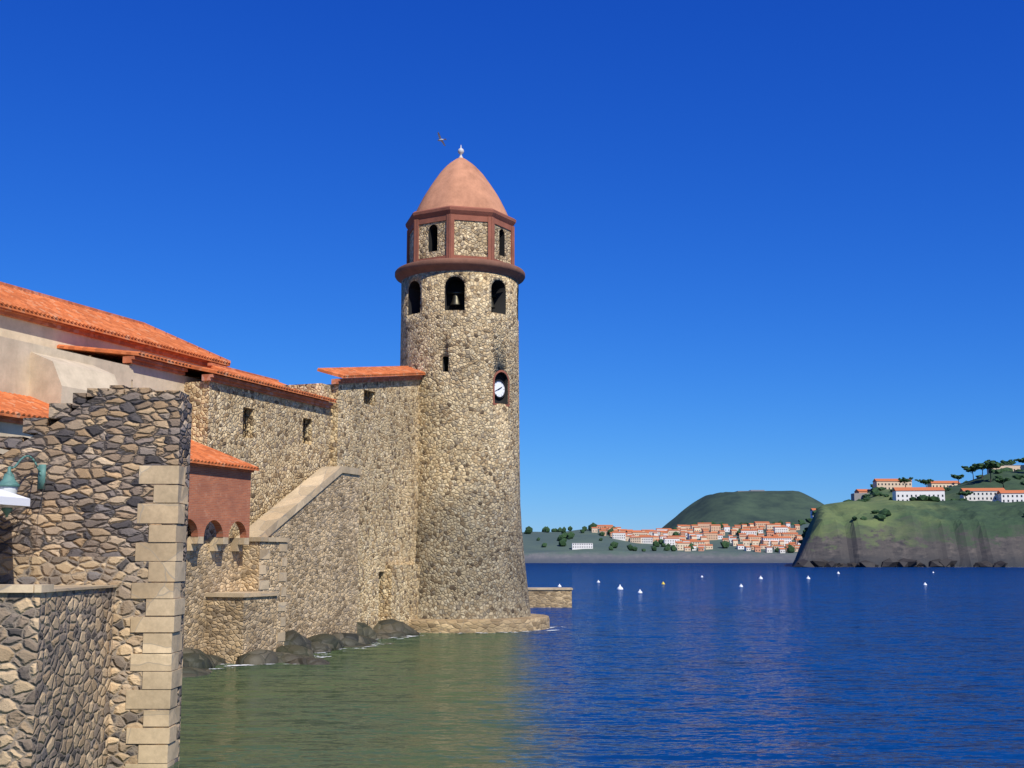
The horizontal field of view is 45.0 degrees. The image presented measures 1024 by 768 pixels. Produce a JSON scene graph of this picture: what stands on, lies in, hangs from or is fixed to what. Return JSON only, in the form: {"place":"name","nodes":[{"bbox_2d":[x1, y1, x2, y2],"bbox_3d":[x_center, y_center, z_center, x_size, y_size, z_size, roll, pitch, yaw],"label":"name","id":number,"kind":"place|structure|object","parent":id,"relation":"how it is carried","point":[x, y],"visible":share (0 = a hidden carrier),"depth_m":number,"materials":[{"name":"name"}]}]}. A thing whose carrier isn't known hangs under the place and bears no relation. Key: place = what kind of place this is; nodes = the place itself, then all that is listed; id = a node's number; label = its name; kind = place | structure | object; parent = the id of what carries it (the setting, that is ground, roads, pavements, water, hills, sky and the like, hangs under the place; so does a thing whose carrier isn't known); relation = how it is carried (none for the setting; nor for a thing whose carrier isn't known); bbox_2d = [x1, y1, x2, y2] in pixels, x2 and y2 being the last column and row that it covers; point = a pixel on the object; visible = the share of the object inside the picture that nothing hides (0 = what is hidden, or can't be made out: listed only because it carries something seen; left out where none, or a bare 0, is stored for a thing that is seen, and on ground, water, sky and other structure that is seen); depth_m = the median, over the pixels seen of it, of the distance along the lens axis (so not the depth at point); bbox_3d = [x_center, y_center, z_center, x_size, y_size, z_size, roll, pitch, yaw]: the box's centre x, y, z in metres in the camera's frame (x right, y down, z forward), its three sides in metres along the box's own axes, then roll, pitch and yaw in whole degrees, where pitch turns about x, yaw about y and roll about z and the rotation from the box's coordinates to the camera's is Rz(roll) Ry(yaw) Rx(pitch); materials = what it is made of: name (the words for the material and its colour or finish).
{"place":"outdoors","nodes":[
{"label":"outdoors","id":0,"kind":"place"},
{"bbox_2d":[0,336,131,403],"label":"church chapels","id":1,"kind":"object","parent":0,"point":[45,374],"visible":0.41,"depth_m":49.54,"materials":[{"name":"paint"}]},
{"bbox_2d":[0,385,191,556],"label":"old wall","id":2,"kind":"structure","parent":0,"point":[93,449],"depth_m":27.82,"materials":[{"name":"stone"}]},
{"bbox_2d":[0,466,44,530],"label":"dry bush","id":3,"kind":"object","parent":2,"relation":"attached to","point":[24,495],"visible":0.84,"depth_m":27.13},
{"bbox_2d":[0,455,45,516],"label":"wall lamp","id":4,"kind":"object","parent":2,"relation":"attached to","point":[9,483],"visible":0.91,"depth_m":26.87,"materials":[{"name":"teal metal"}]},
{"bbox_2d":[124,364,201,391],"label":"plaster wall","id":5,"kind":"structure","parent":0,"point":[151,378],"depth_m":57.44,"materials":[{"name":"beige paint"}]},
{"bbox_2d":[205,541,286,663],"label":"stone wall","id":6,"kind":"structure","parent":0,"point":[235,627],"depth_m":54.67,"materials":[{"name":"beige stone"}]},
{"bbox_2d":[205,537,289,641],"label":"trim","id":7,"kind":"structure","parent":6,"relation":"on","point":[264,584],"depth_m":57.41,"materials":[{"name":"beige stone"}]},
{"bbox_2d":[437,132,445,145],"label":"bird","id":8,"kind":"object","parent":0,"point":[440,138],"visible":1,"depth_m":72.66},
{"bbox_2d":[0,0,1023,531],"label":"sky","id":9,"kind":"structure","parent":0,"point":[767,245],"materials":[{"name":"blue"}]},
{"bbox_2d":[168,563,1023,767],"bbox_3d":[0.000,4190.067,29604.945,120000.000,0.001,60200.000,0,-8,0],"label":"sea water","id":10,"kind":"structure","parent":0,"point":[778,665],"depth_m":44.78,"materials":[{"name":"blue liquid"}]},
{"bbox_2d":[0,422,33,453],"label":"wall","id":11,"kind":"structure","parent":10,"relation":"in","point":[9,429],"depth_m":44.10,"materials":[{"name":"paint"}]},
{"bbox_2d":[0,391,48,424],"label":"tiled roof","id":12,"kind":"structure","parent":11,"relation":"on","point":[16,408],"depth_m":45.57,"materials":[{"name":"orange tile"}]},
{"bbox_2d":[0,587,114,767],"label":"terrace block","id":13,"kind":"structure","parent":10,"relation":"in","point":[55,665],"depth_m":23.91,"materials":[{"name":"grey stone"}]},
{"bbox_2d":[0,489,29,508],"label":"parasol","id":14,"kind":"object","parent":13,"relation":"on","point":[10,498],"visible":1,"depth_m":25.74,"materials":[{"name":"white fabric"}]},
{"bbox_2d":[0,584,116,592],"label":"wall coping","id":15,"kind":"object","parent":13,"relation":"on","point":[23,588],"visible":1,"depth_m":23.31,"materials":[{"name":"beige stone"}]},
{"bbox_2d":[0,557,186,767],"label":"old wall","id":16,"kind":"structure","parent":10,"relation":"in","point":[123,574],"depth_m":27.42,"materials":[{"name":"stone"}]},
{"bbox_2d":[125,466,187,767],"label":"corner quoins","id":17,"kind":"object","parent":16,"relation":"attached to","point":[161,642],"visible":0.95,"depth_m":27.37,"materials":[{"name":"stone"}]},
{"bbox_2d":[0,315,205,366],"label":"church nave","id":18,"kind":"structure","parent":10,"relation":"in","point":[25,331],"depth_m":56.58,"materials":[{"name":"paint"}]},
{"bbox_2d":[0,281,230,366],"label":"tiled roof","id":19,"kind":"structure","parent":18,"relation":"on","point":[24,304],"depth_m":60.76,"materials":[{"name":"orange tile"}]},
{"bbox_2d":[184,381,331,540],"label":"stone wall","id":20,"kind":"structure","parent":10,"relation":"in","point":[278,452],"depth_m":63.29,"materials":[{"name":"beige stone"}]},
{"bbox_2d":[57,344,336,408],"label":"tiled roof","id":21,"kind":"structure","parent":20,"relation":"on","point":[221,374],"depth_m":60.13,"materials":[{"name":"orange tile"}]},
{"bbox_2d":[242,408,306,443],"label":"windows","id":22,"kind":"structure","parent":20,"relation":"in","point":[245,423],"depth_m":62.40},
{"bbox_2d":[183,473,359,652],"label":"stone wall","id":23,"kind":"structure","parent":10,"relation":"in","point":[320,530],"depth_m":63.31,"materials":[{"name":"stone"}]},
{"bbox_2d":[187,537,248,557],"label":"corbels","id":24,"kind":"object","parent":23,"relation":"attached to","point":[217,542],"visible":0.65,"depth_m":54.85,"materials":[{"name":"beige stone"}]},
{"bbox_2d":[188,465,250,537],"bbox_3d":[-14.941,5.289,54.912,4.100,3.000,5.700,-3,-9,20],"label":"fort brick box","id":25,"kind":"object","parent":23,"relation":"on","point":[219,499],"visible":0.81,"depth_m":54.59,"materials":[{"name":"brick"}]},
{"bbox_2d":[190,440,258,472],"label":"tiled roof","id":26,"kind":"structure","parent":25,"relation":"on","point":[202,455],"depth_m":55.46,"materials":[{"name":"orange tile"}]},
{"bbox_2d":[236,466,360,537],"bbox_3d":[-10.781,6.175,63.678,1.200,4.300,10.700,-3,-9,20],"label":"church ramp coping","id":27,"kind":"object","parent":23,"relation":"on","point":[283,511],"visible":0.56,"depth_m":62.70,"materials":[{"name":"beige stone"}]},
{"bbox_2d":[182,619,419,677],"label":"shore rocks","id":28,"kind":"object","parent":10,"relation":"in","point":[298,648],"visible":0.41,"depth_m":59.07,"materials":[{"name":"grey stone"}]},
{"bbox_2d":[327,380,419,628],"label":"church annex","id":29,"kind":"object","parent":10,"relation":"on","point":[376,441],"visible":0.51,"depth_m":74.77,"materials":[{"name":"stone"}]},
{"bbox_2d":[364,391,371,404],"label":"church annex window bars","id":30,"kind":"object","parent":29,"relation":"in","point":[368,398],"visible":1,"depth_m":74.19,"materials":[{"name":"black metal"}]},
{"bbox_2d":[317,366,424,383],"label":"tiled roof","id":31,"kind":"structure","parent":29,"relation":"on","point":[369,374],"depth_m":74.39,"materials":[{"name":"orange tile"}]},
{"bbox_2d":[214,627,553,668],"bbox_3d":[-8.671,14.033,67.359,14.033,0.001,41.263,-3,-9,20],"label":"shore foam","id":32,"kind":"object","parent":10,"relation":"on","point":[360,648],"visible":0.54,"depth_m":62.30,"materials":[{"name":"white"}]},
{"bbox_2d":[400,270,530,618],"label":"tower","id":33,"kind":"structure","parent":10,"relation":"in","point":[469,559],"depth_m":79.91,"materials":[{"name":"beige stone"}]},
{"bbox_2d":[447,291,464,307],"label":"bell","id":34,"kind":"object","parent":33,"relation":"attached to","point":[455,302],"depth_m":81.60,"materials":[{"name":"brown metal"}]},
{"bbox_2d":[409,220,510,263],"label":"stone wall panels","id":35,"kind":"object","parent":33,"relation":"on","point":[470,238],"visible":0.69,"depth_m":82.34,"materials":[{"name":"beige stone"}]},
{"bbox_2d":[405,205,515,229],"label":"cornice","id":36,"kind":"structure","parent":35,"relation":"attached to","point":[464,210],"depth_m":82.45,"materials":[{"name":"brown stone"}]},
{"bbox_2d":[407,214,514,264],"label":"lantern frame","id":37,"kind":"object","parent":35,"relation":"attached to","point":[451,218],"depth_m":82.40,"materials":[{"name":"brown stone"}]},
{"bbox_2d":[417,157,507,215],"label":"dome","id":38,"kind":"structure","parent":35,"relation":"on","point":[460,181],"depth_m":83.69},
{"bbox_2d":[458,146,463,157],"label":"finial","id":39,"kind":"object","parent":38,"relation":"on","point":[460,151],"visible":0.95,"depth_m":86.13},
{"bbox_2d":[395,258,524,283],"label":"cornice","id":40,"kind":"structure","parent":33,"relation":"attached to","point":[402,272],"depth_m":81.33,"materials":[{"name":"brown stone"}]},
{"bbox_2d":[491,294,496,308],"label":"bell","id":41,"kind":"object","parent":33,"relation":"attached to","point":[492,303],"depth_m":82.40,"materials":[{"name":"brown metal"}]},
{"bbox_2d":[495,380,505,397],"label":"clock","id":42,"kind":"object","parent":33,"relation":"attached to","point":[500,389],"visible":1,"depth_m":81.30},
{"bbox_2d":[493,370,509,406],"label":"bell tower clock surround","id":43,"kind":"object","parent":33,"relation":"attached to","point":[496,373],"visible":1,"depth_m":80.97,"materials":[{"name":"stone"}]},
{"bbox_2d":[409,614,549,632],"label":"tower base","id":44,"kind":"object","parent":10,"relation":"in","point":[534,622],"depth_m":76.26,"materials":[{"name":"beige stone"}]},
{"bbox_2d":[528,590,571,607],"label":"jetty wall","id":45,"kind":"structure","parent":10,"relation":"in","point":[550,598],"depth_m":115.83,"materials":[{"name":"beige stone"}]},
{"bbox_2d":[528,587,572,589],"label":"jetty top","id":46,"kind":"object","parent":45,"relation":"on","point":[549,588],"visible":0.36,"depth_m":115.86,"materials":[{"name":"beige stone"}]},
{"bbox_2d":[522,524,808,562],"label":"coast terrain","id":47,"kind":"structure","parent":0,"point":[552,551],"depth_m":1408.62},
{"bbox_2d":[524,519,805,552],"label":"town trees","id":48,"kind":"object","parent":47,"relation":"on","point":[561,539],"visible":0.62,"depth_m":1516.66,"materials":[{"name":"green plant"}]},
{"bbox_2d":[572,522,801,552],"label":"town houses","id":49,"kind":"structure","parent":47,"relation":"on","point":[781,538],"depth_m":1534.22,"materials":[{"name":"orange"}]},
{"bbox_2d":[662,491,823,528],"bbox_3d":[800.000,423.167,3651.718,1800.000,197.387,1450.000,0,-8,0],"label":"hill terrain","id":50,"kind":"structure","parent":0,"point":[737,508],"depth_m":3343.80,"materials":[{"name":"green plant"}]},
{"bbox_2d":[792,471,1023,566],"bbox_3d":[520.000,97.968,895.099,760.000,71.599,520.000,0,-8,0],"label":"headland terrain","id":51,"kind":"structure","parent":0,"point":[966,533],"depth_m":698.65,"materials":[{"name":"green plant"}]},
{"bbox_2d":[851,493,870,500],"bbox_3d":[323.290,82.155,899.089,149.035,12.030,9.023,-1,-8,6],"label":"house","id":52,"kind":"structure","parent":51,"relation":"on","point":[855,496],"depth_m":902.19,"materials":[{"name":"concrete"}]},
{"bbox_2d":[795,558,1007,566],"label":"shoreline rocks","id":53,"kind":"object","parent":51,"relation":"on","point":[903,562],"visible":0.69,"depth_m":684.10,"materials":[{"name":"stone"}]},
{"bbox_2d":[897,477,912,486],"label":"pine tree","id":54,"kind":"object","parent":51,"relation":"on","point":[904,481],"visible":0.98,"depth_m":897.15,"materials":[{"name":"green plant"}]},
{"bbox_2d":[798,467,1023,543],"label":"bushes","id":55,"kind":"object","parent":51,"relation":"on","point":[883,513],"visible":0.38,"depth_m":834.79,"materials":[{"name":"green plant"}]},
{"bbox_2d":[810,465,1023,517],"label":"buildings","id":56,"kind":"structure","parent":51,"relation":"on","point":[901,492],"depth_m":792.54,"materials":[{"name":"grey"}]},
{"bbox_2d":[915,479,933,486],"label":"pine tree","id":57,"kind":"object","parent":51,"relation":"on","point":[925,482],"visible":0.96,"depth_m":937.19,"materials":[{"name":"green plant"}]},
{"bbox_2d":[950,474,963,484],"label":"pine tree","id":58,"kind":"object","parent":51,"relation":"on","point":[954,476],"visible":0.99,"depth_m":927.85,"materials":[{"name":"green plant"}]},
{"bbox_2d":[956,490,973,498],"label":"pine tree","id":59,"kind":"object","parent":51,"relation":"on","point":[966,493],"visible":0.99,"depth_m":785.91,"materials":[{"name":"green plant"}]},
{"bbox_2d":[961,466,977,478],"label":"pine tree","id":60,"kind":"object","parent":51,"relation":"on","point":[971,469],"visible":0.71,"depth_m":938.33,"materials":[{"name":"green plant"}]},
{"bbox_2d":[972,460,1003,481],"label":"pine tree","id":61,"kind":"object","parent":51,"relation":"on","point":[990,465],"visible":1,"depth_m":856.50,"materials":[{"name":"green plant"}]},
{"bbox_2d":[992,477,1010,487],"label":"pine tree","id":62,"kind":"object","parent":51,"relation":"on","point":[1000,480],"visible":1,"depth_m":826.27,"materials":[{"name":"green plant"}]},
{"bbox_2d":[996,459,1015,464],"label":"pine tree","id":63,"kind":"object","parent":51,"relation":"on","point":[1010,462],"visible":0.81,"depth_m":972.26,"materials":[{"name":"green plant"}]},
{"bbox_2d":[1015,457,1023,462],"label":"pine tree","id":64,"kind":"object","parent":51,"relation":"on","point":[1021,460],"visible":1,"depth_m":879.13,"materials":[{"name":"green plant"}]}
]}

